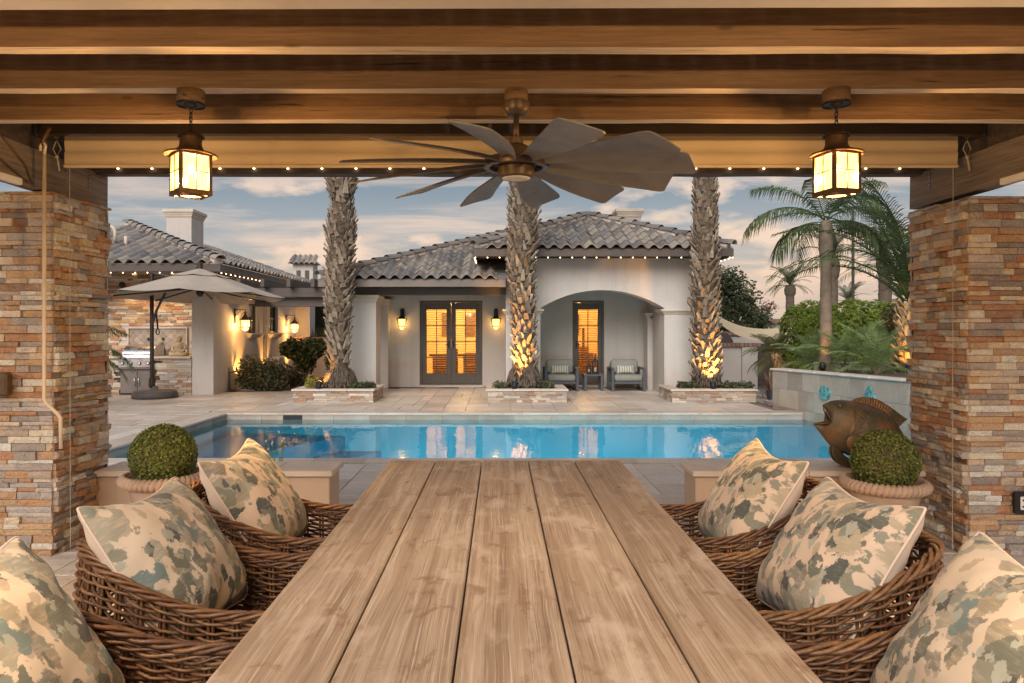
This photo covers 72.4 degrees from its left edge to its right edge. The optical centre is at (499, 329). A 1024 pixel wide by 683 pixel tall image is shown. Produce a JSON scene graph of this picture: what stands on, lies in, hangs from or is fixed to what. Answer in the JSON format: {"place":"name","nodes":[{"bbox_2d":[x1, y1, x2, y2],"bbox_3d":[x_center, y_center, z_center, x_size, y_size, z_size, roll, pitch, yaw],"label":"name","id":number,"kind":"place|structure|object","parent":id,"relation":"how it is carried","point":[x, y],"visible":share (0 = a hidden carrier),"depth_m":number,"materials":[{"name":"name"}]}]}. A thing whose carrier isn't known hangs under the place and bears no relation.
{"place":"outdoors","nodes":[
{"label":"outdoors","id":0,"kind":"place"},
{"bbox_2d":[265,431,284,460],"bbox_3d":[-1.744,1.122,5.452,0.151,0.656,0.105,0,0,0],"label":"wild flower","id":1,"kind":"object","parent":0,"point":[282,444],"visible":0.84,"depth_m":5.44,"materials":[{"name":"white plant"}]},
{"bbox_2d":[288,254,321,279],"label":"chimney tower","id":2,"kind":"structure","parent":0,"point":[305,266],"depth_m":29.60,"materials":[{"name":"paint"}]},
{"bbox_2d":[296,297,327,336],"bbox_3d":[-6.393,0.147,24.448,3.452,2.731,1.396,0,0,0],"label":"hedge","id":3,"kind":"object","parent":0,"point":[319,320],"visible":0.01,"depth_m":23.92,"materials":[{"name":"green plant"}]},
{"bbox_2d":[0,177,1023,421],"label":"sky","id":4,"kind":"structure","parent":0,"point":[268,221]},
{"bbox_2d":[39,387,1023,677],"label":"patio paving","id":5,"kind":"structure","parent":0,"point":[659,483],"depth_m":13.00,"materials":[{"name":"stone"}]},
{"bbox_2d":[0,191,112,555],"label":"stone pillar","id":6,"kind":"structure","parent":5,"relation":"on","point":[34,488],"depth_m":4.50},
{"bbox_2d":[0,372,11,395],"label":"wall lamp box","id":7,"kind":"object","parent":6,"relation":"attached to","point":[5,383],"visible":1,"depth_m":4.41,"materials":[{"name":"wood"}]},
{"bbox_2d":[67,151,70,548],"bbox_3d":[-2.805,0.130,4.560,0.024,2.600,0.004,0,0,0],"label":"guide cable","id":8,"kind":"object","parent":6,"relation":"attached to","point":[70,396],"visible":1,"depth_m":4.56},
{"bbox_2d":[0,7,1023,209],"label":"pergola","id":9,"kind":"object","parent":6,"relation":"on","point":[712,65],"visible":0.69,"depth_m":3.31,"materials":[{"name":"brown wood"}]},
{"bbox_2d":[0,136,32,183],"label":"electric wire","id":10,"kind":"object","parent":9,"relation":"attached to","point":[17,155],"visible":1,"depth_m":4.22,"materials":[{"name":"black metal"}]},
{"bbox_2d":[163,86,217,199],"bbox_3d":[-1.475,-0.886,3.345,0.244,0.508,0.244,0,0,-42],"label":"pendant lantern","id":11,"kind":"object","parent":9,"relation":"hanging from","point":[191,159],"visible":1,"depth_m":3.30,"materials":[{"name":"brown glass"}]},
{"bbox_2d":[36,123,984,167],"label":"wooden beam","id":12,"kind":"structure","parent":9,"relation":"attached to","point":[703,145],"depth_m":4.54,"materials":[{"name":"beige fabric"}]},
{"bbox_2d":[40,123,52,145],"bbox_3d":[-2.784,-1.197,4.300,0.067,0.151,0.033,0,0,-36],"label":"gear bracket","id":13,"kind":"object","parent":12,"relation":"attached to","point":[48,128],"visible":0.96,"depth_m":4.29,"materials":[{"name":"orange metal"}]},
{"bbox_2d":[39,142,62,448],"bbox_3d":[-2.751,-0.210,4.290,0.145,1.880,0.023,0,0,0],"label":"crank pole","id":14,"kind":"object","parent":13,"relation":"hanging from","point":[54,410],"visible":1,"depth_m":4.28,"materials":[{"name":"beige metal"}]},
{"bbox_2d":[0,0,1023,9],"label":"ceiling beam","id":15,"kind":"structure","parent":9,"relation":"attached to","point":[215,4],"depth_m":2.44,"materials":[{"name":"wood"}]},
{"bbox_2d":[339,87,696,207],"bbox_3d":[0.080,-0.928,3.345,1.652,0.424,1.652,0,0,0],"label":"ceiling fan","id":16,"kind":"object","parent":9,"relation":"hanging from","point":[567,155],"visible":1,"depth_m":3.26,"materials":[{"name":"brown wood"}]},
{"bbox_2d":[808,86,864,198],"bbox_3d":[1.605,-0.886,3.335,0.244,0.508,0.244,0,0,-14],"label":"pendant lantern","id":17,"kind":"object","parent":9,"relation":"hanging from","point":[836,167],"visible":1,"depth_m":3.28,"materials":[{"name":"brown glass"}]},
{"bbox_2d":[107,326,136,381],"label":"feather palm","id":18,"kind":"object","parent":5,"relation":"on","point":[114,353],"visible":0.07,"depth_m":12.83,"materials":[{"name":"green plant"}]},
{"bbox_2d":[106,355,191,394],"bbox_3d":[-8.220,1.025,15.926,2.759,0.850,0.929,0,0,0],"label":"barbecue counter","id":19,"kind":"object","parent":5,"relation":"on","point":[173,372],"visible":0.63,"depth_m":15.53,"materials":[{"name":"stone"}]},
{"bbox_2d":[120,371,136,392],"bbox_3d":[-8.215,1.170,15.496,0.370,0.480,0.069,0,0,0],"label":"cabinet door","id":20,"kind":"structure","parent":19,"relation":"in","point":[130,386],"depth_m":15.51,"materials":[{"name":"grey metal"}]},
{"bbox_2d":[118,345,163,368],"bbox_3d":[-8.040,0.608,15.757,0.750,0.535,0.686,0,0,0],"label":"gas grill","id":21,"kind":"object","parent":19,"relation":"in","point":[137,356],"visible":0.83,"depth_m":15.54,"materials":[{"name":"silver metal"}]},
{"bbox_2d":[138,371,151,389],"bbox_3d":[-7.845,1.170,15.496,0.350,0.480,0.069,0,0,0],"label":"cabinet door","id":22,"kind":"structure","parent":19,"relation":"in","point":[143,376],"depth_m":15.51,"materials":[{"name":"grey metal"}]},
{"bbox_2d":[168,336,188,355],"bbox_3d":[-7.223,0.372,15.798,0.474,0.462,0.384,0,0,0],"label":"seated figure statue","id":23,"kind":"object","parent":19,"relation":"on","point":[179,348],"visible":0.99,"depth_m":15.70,"materials":[{"name":"stone"}]},
{"bbox_2d":[116,466,199,502],"bbox_3d":[-2.185,1.187,4.550,0.542,0.526,0.541,0,0,0],"label":"terracotta pot","id":24,"kind":"object","parent":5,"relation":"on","point":[138,489],"visible":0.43,"depth_m":4.35,"materials":[{"name":"ceramic"}]},
{"bbox_2d":[127,423,198,480],"bbox_3d":[-2.186,0.804,4.549,0.424,0.396,0.425,0,0,0],"label":"boxwood ball","id":25,"kind":"object","parent":24,"relation":"on","point":[161,451],"visible":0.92,"depth_m":4.42,"materials":[{"name":"plant"}]},
{"bbox_2d":[81,611,238,682],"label":"wicker chair","id":26,"kind":"object","parent":5,"relation":"on","point":[147,648],"visible":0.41,"depth_m":1.83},
{"bbox_2d":[0,536,124,682],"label":"throw pillow","id":27,"kind":"object","parent":26,"relation":"on","point":[48,634],"visible":1,"depth_m":1.59,"materials":[{"name":"multicoloured fabric"}]},
{"bbox_2d":[72,537,313,682],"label":"wicker chair","id":28,"kind":"object","parent":5,"relation":"on","point":[238,621],"visible":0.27,"depth_m":2.06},
{"bbox_2d":[76,477,247,644],"bbox_3d":[-1.089,0.751,2.320,0.260,0.517,0.530,-34,-5,4],"label":"throw pillow","id":29,"kind":"object","parent":28,"relation":"on","point":[169,538],"visible":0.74,"depth_m":2.19,"materials":[{"name":"multicoloured fabric"}]},
{"bbox_2d":[113,262,283,399],"bbox_3d":[-6.161,0.030,14.400,3.104,2.840,3.104,0,0,-34],"label":"cantilever parasol","id":30,"kind":"object","parent":5,"relation":"on","point":[198,281],"visible":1,"depth_m":14.49,"materials":[{"name":"beige fabric"}]},
{"bbox_2d":[93,461,343,533],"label":"bench wall","id":31,"kind":"structure","parent":5,"relation":"on","point":[315,481],"depth_m":4.96,"materials":[{"name":"paint"}]},
{"bbox_2d":[187,479,353,631],"bbox_3d":[-0.959,1.038,3.030,0.862,0.764,0.666,0,0,0],"label":"wicker chair","id":32,"kind":"object","parent":5,"relation":"on","point":[307,543],"visible":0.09,"depth_m":2.77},
{"bbox_2d":[197,438,307,571],"bbox_3d":[-1.051,0.738,3.020,0.255,0.517,0.530,-31,0,3],"label":"throw pillow","id":33,"kind":"object","parent":32,"relation":"on","point":[248,483],"visible":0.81,"depth_m":2.86,"materials":[{"name":"fabric"}]},
{"bbox_2d":[231,377,323,390],"bbox_3d":[-4.785,1.444,20.200,3.170,0.001,7.600,0,0,0],"label":"mulch bed","id":34,"kind":"object","parent":5,"relation":"on","point":[288,388],"visible":0.14,"depth_m":17.13,"materials":[{"name":"soil"}]},
{"bbox_2d":[228,367,254,390],"bbox_3d":[-6.101,1.165,16.471,0.817,0.570,0.184,0,0,13],"label":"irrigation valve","id":35,"kind":"object","parent":34,"relation":"on","point":[229,388],"visible":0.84,"depth_m":16.46,"materials":[{"name":"grey metal"}]},
{"bbox_2d":[234,354,289,390],"bbox_3d":[-5.641,1.028,16.674,1.377,0.909,0.870,0,0,0],"label":"shrub","id":36,"kind":"object","parent":34,"relation":"on","point":[256,376],"visible":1,"depth_m":16.51,"materials":[{"name":"green plant"}]},
{"bbox_2d":[285,364,307,386],"bbox_3d":[-5.151,1.167,17.655,0.714,0.591,0.481,0,0,-28],"label":"shrub","id":37,"kind":"object","parent":34,"relation":"on","point":[296,378],"visible":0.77,"depth_m":17.58,"materials":[{"name":"green plant"}]},
{"bbox_2d":[279,336,326,376],"bbox_3d":[-5.150,0.811,18.349,1.286,1.288,0.834,0,0,0],"label":"shrub","id":38,"kind":"object","parent":34,"relation":"on","point":[303,355],"visible":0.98,"depth_m":18.21,"materials":[{"name":"green plant"}]},
{"bbox_2d":[295,337,328,376],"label":"courtyard wall","id":39,"kind":"structure","parent":34,"relation":"on","point":[320,370],"depth_m":21.10,"materials":[{"name":"paint"}]},
{"bbox_2d":[291,385,383,401],"bbox_3d":[-3.305,1.309,14.475,1.650,0.282,1.210,0,0,0],"label":"stone planter","id":40,"kind":"object","parent":5,"relation":"on","point":[306,394],"visible":0.89,"depth_m":13.90,"materials":[{"name":"stone"}]},
{"bbox_2d":[305,374,319,388],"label":"yellow fern","id":41,"kind":"object","parent":40,"relation":"on","point":[310,382],"visible":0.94,"depth_m":14.07,"materials":[{"name":"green plant"}]},
{"bbox_2d":[322,177,358,387],"bbox_3d":[-3.150,-2.951,14.409,5.038,8.402,5.192,0,0,0],"label":"date palm","id":42,"kind":"object","parent":40,"relation":"in","point":[340,234],"visible":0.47,"depth_m":14.29,"materials":[{"name":"brown plant"}]},
{"bbox_2d":[206,460,822,682],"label":"dining table","id":43,"kind":"object","parent":5,"relation":"on","point":[593,571],"visible":1,"depth_m":1.81,"materials":[{"name":"brown wood"}]},
{"bbox_2d":[486,385,568,401],"bbox_3d":[0.550,1.307,14.475,1.640,0.286,1.210,0,0,0],"label":"stone planter","id":44,"kind":"object","parent":5,"relation":"on","point":[557,393],"visible":0.9,"depth_m":13.90,"materials":[{"name":"stone"}]},
{"bbox_2d":[505,182,545,387],"bbox_3d":[0.542,-2.888,14.483,5.060,8.280,4.860,0,0,0],"label":"date palm","id":45,"kind":"object","parent":44,"relation":"in","point":[522,236],"visible":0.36,"depth_m":14.28,"materials":[{"name":"brown plant"}]},
{"bbox_2d":[536,380,554,388],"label":"ground plant","id":46,"kind":"object","parent":44,"relation":"in","point":[547,384],"visible":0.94,"depth_m":14.13,"materials":[{"name":"green plant"}]},
{"bbox_2d":[543,359,578,390],"bbox_3d":[1.458,1.085,16.745,0.800,0.730,0.750,0,0,0],"label":"patio armchair","id":47,"kind":"object","parent":5,"relation":"on","point":[572,377],"visible":0.85,"depth_m":16.57,"materials":[{"name":"fabric"}]},
{"bbox_2d":[551,365,568,373],"bbox_3d":[1.458,0.965,16.870,0.450,0.210,0.140,0,-14,0],"label":"lumbar pillow","id":48,"kind":"object","parent":47,"relation":"on","point":[555,369],"visible":1,"depth_m":16.81,"materials":[{"name":"fabric"}]},
{"bbox_2d":[582,373,603,390],"bbox_3d":[2.229,1.255,16.750,0.460,0.390,0.460,0,0,0],"label":"side table","id":49,"kind":"object","parent":5,"relation":"on","point":[600,381],"visible":1,"depth_m":16.52,"materials":[{"name":"grey metal"}]},
{"bbox_2d":[607,359,645,390],"bbox_3d":[3.024,1.085,16.745,0.800,0.730,0.750,0,0,0],"label":"patio armchair","id":50,"kind":"object","parent":5,"relation":"on","point":[613,377],"visible":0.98,"depth_m":16.55,"materials":[{"name":"fabric"}]},
{"bbox_2d":[616,365,634,373],"bbox_3d":[3.034,0.965,16.870,0.450,0.210,0.140,0,-14,0],"label":"lumbar pillow","id":51,"kind":"object","parent":50,"relation":"on","point":[629,369],"visible":1,"depth_m":16.81,"materials":[{"name":"fabric"}]},
{"bbox_2d":[657,385,757,402],"bbox_3d":[4.265,1.313,14.475,1.730,0.273,1.210,0,0,0],"label":"stone planter","id":52,"kind":"object","parent":5,"relation":"on","point":[672,393],"visible":0.89,"depth_m":13.90,"materials":[{"name":"stone"}]},
{"bbox_2d":[687,177,723,387],"bbox_3d":[4.203,-2.986,14.430,5.027,8.498,5.118,0,0,0],"label":"date palm","id":53,"kind":"object","parent":52,"relation":"in","point":[705,305],"visible":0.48,"depth_m":14.29,"materials":[{"name":"brown plant"}]},
{"bbox_2d":[717,380,736,387],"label":"ground plant","id":54,"kind":"object","parent":52,"relation":"in","point":[726,384],"visible":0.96,"depth_m":14.13,"materials":[{"name":"green plant"}]},
{"bbox_2d":[733,380,754,387],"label":"ground plant","id":55,"kind":"object","parent":52,"relation":"in","point":[745,384],"visible":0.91,"depth_m":14.11,"materials":[{"name":"green plant"}]},
{"bbox_2d":[660,476,820,602],"bbox_3d":[1.024,1.038,3.030,0.862,0.764,0.666,0,0,0],"label":"wicker chair","id":56,"kind":"object","parent":5,"relation":"on","point":[740,542],"visible":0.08,"depth_m":2.76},
{"bbox_2d":[698,438,809,571],"bbox_3d":[1.079,0.737,3.020,0.256,0.517,0.530,31,0,-3],"label":"throw pillow","id":57,"kind":"object","parent":56,"relation":"on","point":[757,485],"visible":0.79,"depth_m":2.85,"materials":[{"name":"fabric"}]},
{"bbox_2d":[679,461,925,533],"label":"bench wall","id":58,"kind":"structure","parent":5,"relation":"on","point":[701,478],"depth_m":4.99,"materials":[{"name":"paint"}]},
{"bbox_2d":[813,397,906,467],"bbox_3d":[2.628,0.745,5.100,0.685,0.506,0.300,0,0,0],"label":"fish statue","id":59,"kind":"object","parent":58,"relation":"on","point":[843,426],"visible":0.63,"depth_m":5.03,"materials":[{"name":"brown metal"}]},
{"bbox_2d":[839,471,933,505],"bbox_3d":[2.505,1.206,4.550,0.542,0.489,0.541,0,0,0],"label":"terracotta pot","id":60,"kind":"object","parent":58,"relation":"on","point":[903,495],"visible":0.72,"depth_m":4.36,"materials":[{"name":"ceramic"}]},
{"bbox_2d":[849,429,922,485],"bbox_3d":[2.505,0.843,4.551,0.422,0.393,0.426,0,0,0],"label":"boxwood ball","id":61,"kind":"object","parent":60,"relation":"on","point":[885,457],"visible":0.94,"depth_m":4.42,"materials":[{"name":"plant"}]},
{"bbox_2d":[705,529,944,682],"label":"wicker chair","id":62,"kind":"object","parent":5,"relation":"on","point":[916,580],"visible":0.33,"depth_m":2.05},
{"bbox_2d":[756,476,926,640],"bbox_3d":[1.101,0.753,2.310,0.257,0.517,0.530,33,-5,-4],"label":"throw pillow","id":63,"kind":"object","parent":62,"relation":"on","point":[834,542],"visible":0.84,"depth_m":2.17,"materials":[{"name":"fabric"}]},
{"bbox_2d":[786,624,905,682],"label":"wicker chair","id":64,"kind":"object","parent":5,"relation":"on","point":[861,651],"visible":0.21,"depth_m":1.83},
{"bbox_2d":[870,531,1023,682],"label":"throw pillow","id":65,"kind":"object","parent":64,"relation":"on","point":[965,624],"visible":1,"depth_m":1.60,"materials":[{"name":"multicoloured fabric"}]},
{"bbox_2d":[906,196,1023,555],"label":"stone pillar","id":66,"kind":"structure","parent":5,"relation":"on","point":[969,250],"depth_m":4.50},
{"bbox_2d":[952,168,953,548],"bbox_3d":[2.958,0.130,4.560,0.019,2.600,0.004,0,0,0],"label":"guide cable","id":67,"kind":"object","parent":66,"relation":"attached to","point":[952,415],"visible":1,"depth_m":4.56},
{"bbox_2d":[1013,491,1023,513],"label":"outlet box","id":68,"kind":"object","parent":66,"relation":"attached to","point":[1018,502],"visible":1,"depth_m":4.44,"materials":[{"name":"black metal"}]},
{"bbox_2d":[390,386,766,398],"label":"ground","id":69,"kind":"structure","parent":0,"point":[761,388],"depth_m":17.74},
{"bbox_2d":[104,209,314,394],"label":"house","id":70,"kind":"structure","parent":69,"relation":"on","point":[217,340],"depth_m":16.43,"materials":[{"name":"paint"}]},
{"bbox_2d":[234,308,251,331],"bbox_3d":[-6.162,-0.224,16.850,0.436,0.572,0.270,0,0,0],"label":"wall lantern","id":71,"kind":"object","parent":70,"relation":"attached to","point":[245,322],"depth_m":16.80,"materials":[{"name":"yellow metal"}]},
{"bbox_2d":[246,304,264,337],"bbox_3d":[-6.401,-0.225,18.150,0.318,0.890,1.016,0,0,0],"label":"window","id":72,"kind":"structure","parent":70,"relation":"in","point":[251,334],"depth_m":18.29,"materials":[{"name":"green paint"}]},
{"bbox_2d":[268,307,283,336],"bbox_3d":[-6.401,-0.225,19.805,0.318,0.890,1.006,0,0,0],"label":"window","id":73,"kind":"structure","parent":70,"relation":"in","point":[272,333],"depth_m":19.89,"materials":[{"name":"green paint"}]},
{"bbox_2d":[285,314,299,333],"bbox_3d":[-6.162,-0.164,20.900,0.436,0.572,0.270,0,0,0],"label":"wall lantern","id":74,"kind":"object","parent":70,"relation":"attached to","point":[294,323],"depth_m":20.85,"materials":[{"name":"glass"}]},
{"bbox_2d":[108,411,849,464],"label":"swimming pool","id":75,"kind":"structure","parent":69,"relation":"in","point":[387,437],"depth_m":12.15,"materials":[{"name":"liquid"}]},
{"bbox_2d":[314,208,736,391],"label":"guest house","id":76,"kind":"structure","parent":69,"relation":"on","point":[647,316],"depth_m":15.58,"materials":[{"name":"paint"}]},
{"bbox_2d":[237,279,326,306],"bbox_3d":[-4.572,-0.812,17.890,2.343,0.595,5.220,0,0,0],"label":"timber trellis","id":77,"kind":"object","parent":76,"relation":"attached to","point":[293,288],"visible":0.61,"depth_m":15.72,"materials":[{"name":"brown paint"}]},
{"bbox_2d":[396,308,406,330],"bbox_3d":[-2.430,-0.252,17.474,0.240,0.567,0.263,0,0,31],"label":"wall sconce","id":78,"kind":"object","parent":76,"relation":"attached to","point":[401,321],"depth_m":17.43,"materials":[{"name":"glass"}]},
{"bbox_2d":[420,301,481,384],"bbox_3d":[-1.220,0.333,17.705,1.578,2.123,0.190,0,0,0],"label":"french door","id":79,"kind":"structure","parent":76,"relation":"attached to","point":[450,376],"depth_m":17.66,"materials":[{"name":"green paint"}]},
{"bbox_2d":[422,303,450,383],"bbox_3d":[-1.588,0.346,17.692,0.729,2.035,0.165,0,0,0],"label":"door leaf","id":80,"kind":"structure","parent":79,"relation":"in","point":[427,378],"depth_m":17.66,"materials":[{"name":"paint"}]},
{"bbox_2d":[451,303,479,383],"bbox_3d":[-0.852,0.346,17.692,0.729,2.035,0.165,0,0,0],"label":"door leaf","id":81,"kind":"structure","parent":79,"relation":"in","point":[456,378],"depth_m":17.66,"materials":[{"name":"paint"}]},
{"bbox_2d":[491,308,501,329],"bbox_3d":[-0.079,-0.252,17.474,0.240,0.567,0.263,0,0,31],"label":"wall sconce","id":82,"kind":"object","parent":76,"relation":"attached to","point":[495,320],"depth_m":17.41,"materials":[{"name":"black metal"}]},
{"bbox_2d":[572,301,603,384],"bbox_3d":[2.232,0.333,17.705,0.793,2.123,0.190,0,0,0],"label":"glazed door","id":83,"kind":"structure","parent":76,"relation":"attached to","point":[587,306],"depth_m":17.66,"materials":[{"name":"green paint"}]},
{"bbox_2d":[575,303,600,383],"bbox_3d":[2.232,0.346,17.692,0.679,2.035,0.165,0,0,0],"label":"door leaf","id":84,"kind":"structure","parent":83,"relation":"in","point":[587,307],"depth_m":17.66,"materials":[{"name":"paint"}]},
{"bbox_2d":[692,343,760,387],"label":"garden wall","id":85,"kind":"structure","parent":69,"relation":"on","point":[736,364],"depth_m":17.31,"materials":[{"name":"paint"}]},
{"bbox_2d":[758,344,792,385],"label":"garden gate","id":86,"kind":"structure","parent":85,"relation":"attached to","point":[761,376],"depth_m":17.46,"materials":[{"name":"brown paint"}]},
{"bbox_2d":[692,265,776,331],"bbox_3d":[7.096,-0.255,21.462,2.618,3.442,1.639,0,0,0],"label":"broadleaf tree","id":87,"kind":"object","parent":69,"relation":"on","point":[733,300],"visible":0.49,"depth_m":21.16,"materials":[{"name":"green plant"}]},
{"bbox_2d":[756,370,771,399],"bbox_3d":[5.599,1.121,14.254,0.821,0.659,0.778,0,0,23],"label":"dry reed clump","id":88,"kind":"object","parent":69,"relation":"on","point":[768,381],"visible":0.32,"depth_m":14.15,"materials":[{"name":"brown plant"}]},
{"bbox_2d":[756,390,771,406],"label":"gravel","id":89,"kind":"structure","parent":69,"relation":"on","point":[760,394],"depth_m":14.52,"materials":[{"name":"stone"}]},
{"bbox_2d":[743,331,809,376],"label":"fan palm","id":90,"kind":"object","parent":69,"relation":"on","point":[777,360],"visible":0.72,"depth_m":14.81,"materials":[{"name":"green plant"}]},
{"bbox_2d":[763,265,817,324],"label":"palm","id":91,"kind":"object","parent":69,"relation":"on","point":[790,291],"visible":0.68,"depth_m":41.79,"materials":[{"name":"green plant"}]},
{"bbox_2d":[797,229,861,309],"bbox_3d":[12.792,-1.236,27.144,2.440,5.373,2.839,0,0,-41],"label":"palm","id":92,"kind":"object","parent":69,"relation":"on","point":[835,273],"visible":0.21,"depth_m":26.80,"materials":[{"name":"green plant"}]},
{"bbox_2d":[779,298,895,369],"bbox_3d":[9.647,0.336,17.040,5.556,2.229,1.560,0,0,0],"label":"hedge","id":93,"kind":"object","parent":69,"relation":"on","point":[805,318],"visible":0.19,"depth_m":16.55,"materials":[{"name":"green plant"}]},
{"bbox_2d":[880,300,906,330],"bbox_3d":[9.494,0.131,16.090,1.395,2.044,0.772,0,0,0],"label":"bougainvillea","id":94,"kind":"object","parent":93,"relation":"attached to","point":[889,312],"visible":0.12,"depth_m":16.11,"materials":[{"name":"green plant"}]},
{"bbox_2d":[770,368,910,440],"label":"planter wall","id":95,"kind":"structure","parent":69,"relation":"on","point":[796,390],"depth_m":11.64,"materials":[{"name":"stone"}]},
{"bbox_2d":[819,386,830,399],"bbox_3d":[5.384,1.050,11.595,0.032,0.238,0.260,0,0,-15],"label":"wall plaque","id":96,"kind":"object","parent":95,"relation":"attached to","point":[824,392],"depth_m":11.58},
{"bbox_2d":[863,386,876,398],"bbox_3d":[5.628,1.025,10.655,0.032,0.330,0.420,0,0,-15],"label":"wall plaque","id":97,"kind":"object","parent":95,"relation":"attached to","point":[869,391],"depth_m":10.64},
{"bbox_2d":[851,211,854,312],"bbox_3d":[17.170,-2.150,34.000,0.129,7.200,0.129,0,0,-23],"label":"utility pole","id":98,"kind":"object","parent":69,"relation":"on","point":[852,280],"visible":0.42,"depth_m":33.95,"materials":[{"name":"brown wood"}]},
{"bbox_2d":[848,219,908,303],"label":"palm","id":99,"kind":"object","parent":69,"relation":"on","point":[885,297],"visible":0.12,"depth_m":29.82,"materials":[{"name":"green plant"}]},
{"bbox_2d":[692,331,792,343],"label":"back garden wall","id":100,"kind":"structure","parent":0,"point":[736,338],"depth_m":20.40,"materials":[{"name":"paint"}]},
{"bbox_2d":[718,316,791,339],"bbox_3d":[7.008,-0.130,19.175,2.714,0.854,0.244,0,0,-13],"label":"shade sail","id":101,"kind":"object","parent":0,"point":[741,331],"visible":0.56,"depth_m":19.13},
{"bbox_2d":[740,300,778,322],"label":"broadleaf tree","id":102,"kind":"object","parent":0,"point":[770,305],"visible":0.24,"depth_m":22.96,"materials":[{"name":"green plant"}]},
{"bbox_2d":[838,281,869,303],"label":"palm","id":103,"kind":"object","parent":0,"point":[847,295],"visible":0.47,"depth_m":45.90,"materials":[{"name":"green plant"}]},
{"bbox_2d":[827,370,908,377],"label":"raised soil","id":104,"kind":"structure","parent":0,"point":[888,373],"depth_m":12.25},
{"bbox_2d":[771,328,842,369],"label":"pygmy palm","id":105,"kind":"object","parent":104,"relation":"on","point":[808,353],"visible":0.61,"depth_m":14.17,"materials":[{"name":"green plant"}]},
{"bbox_2d":[741,178,904,369],"bbox_3d":[6.113,-1.070,13.438,2.918,3.679,2.266,0,0,31],"label":"feather palm","id":106,"kind":"object","parent":104,"relation":"on","point":[826,242],"visible":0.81,"depth_m":13.31,"materials":[{"name":"green plant"}]},
{"bbox_2d":[765,177,914,372],"bbox_3d":[7.416,-1.196,12.691,4.988,4.031,4.543,0,0,0],"label":"date palm","id":107,"kind":"object","parent":104,"relation":"on","point":[897,267],"visible":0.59,"depth_m":12.48,"materials":[{"name":"green plant"}]},
{"bbox_2d":[792,319,895,373],"bbox_3d":[6.359,0.361,12.941,1.624,1.121,1.913,0,0,0],"label":"pygmy palm","id":108,"kind":"object","parent":104,"relation":"on","point":[841,347],"visible":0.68,"depth_m":12.88,"materials":[{"name":"green plant"}]},
{"bbox_2d":[824,320,914,374],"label":"pygmy palm","id":109,"kind":"object","parent":104,"relation":"on","point":[875,356],"visible":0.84,"depth_m":11.87,"materials":[{"name":"green plant"}]},
{"bbox_2d":[854,327,895,371],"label":"pygmy palm","id":110,"kind":"object","parent":104,"relation":"on","point":[882,345],"visible":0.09,"depth_m":13.33,"materials":[{"name":"green plant"}]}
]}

